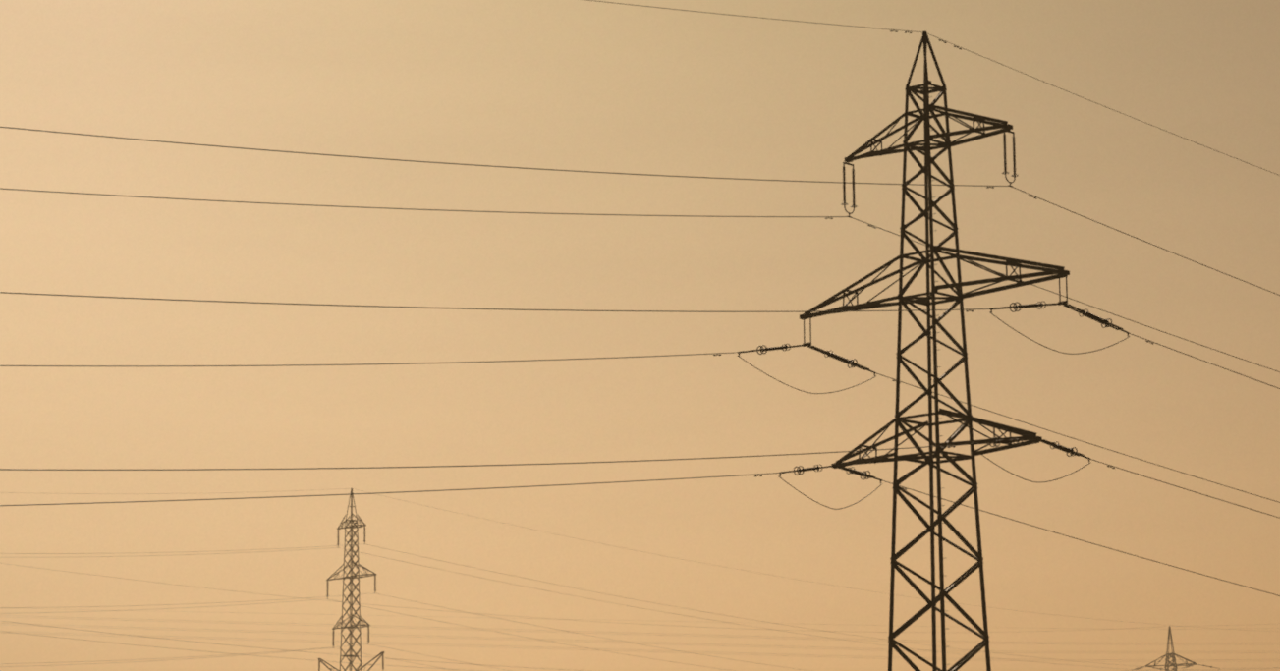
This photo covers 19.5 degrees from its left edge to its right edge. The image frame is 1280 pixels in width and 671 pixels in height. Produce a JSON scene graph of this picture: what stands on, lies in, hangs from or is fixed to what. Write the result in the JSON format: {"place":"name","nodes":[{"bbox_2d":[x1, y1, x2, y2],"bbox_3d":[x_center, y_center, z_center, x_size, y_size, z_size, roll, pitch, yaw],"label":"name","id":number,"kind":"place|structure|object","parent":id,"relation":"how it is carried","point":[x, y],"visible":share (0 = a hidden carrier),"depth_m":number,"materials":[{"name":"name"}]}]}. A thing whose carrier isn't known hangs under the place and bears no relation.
{"place":"outdoors","nodes":[
{"label":"outdoors","id":0,"kind":"place"},
{"bbox_2d":[0,0,1279,670],"label":"sky","id":1,"kind":"structure","parent":0,"point":[594,85],"materials":[{"name":"orange"}]},
{"bbox_3d":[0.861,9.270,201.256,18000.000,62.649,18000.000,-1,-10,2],"label":"terrain","id":2,"kind":"structure","parent":0,"visible":0},
{"bbox_2d":[318,488,384,670],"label":"pylon","id":3,"kind":"object","parent":2,"relation":"on","point":[352,577],"visible":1,"depth_m":538.35,"materials":[{"name":"metal"}]},
{"bbox_2d":[0,488,1279,670],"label":"power line","id":4,"kind":"object","parent":3,"relation":"attached to","point":[519,622],"visible":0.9,"depth_m":605.95,"materials":[{"name":"metal"}]},
{"bbox_2d":[737,30,1129,670],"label":"pylon","id":5,"kind":"object","parent":2,"relation":"on","point":[960,296],"visible":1,"depth_m":180.00,"materials":[{"name":"metal"}]},
{"bbox_2d":[0,0,1279,596],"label":"power line","id":6,"kind":"object","parent":5,"relation":"attached to","point":[601,310],"visible":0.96,"depth_m":163.72,"materials":[{"name":"metal"}]},
{"bbox_2d":[1133,625,1220,670],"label":"pylon","id":7,"kind":"object","parent":2,"relation":"on","point":[1168,654],"visible":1,"depth_m":615.94,"materials":[{"name":"metal"}]}
]}

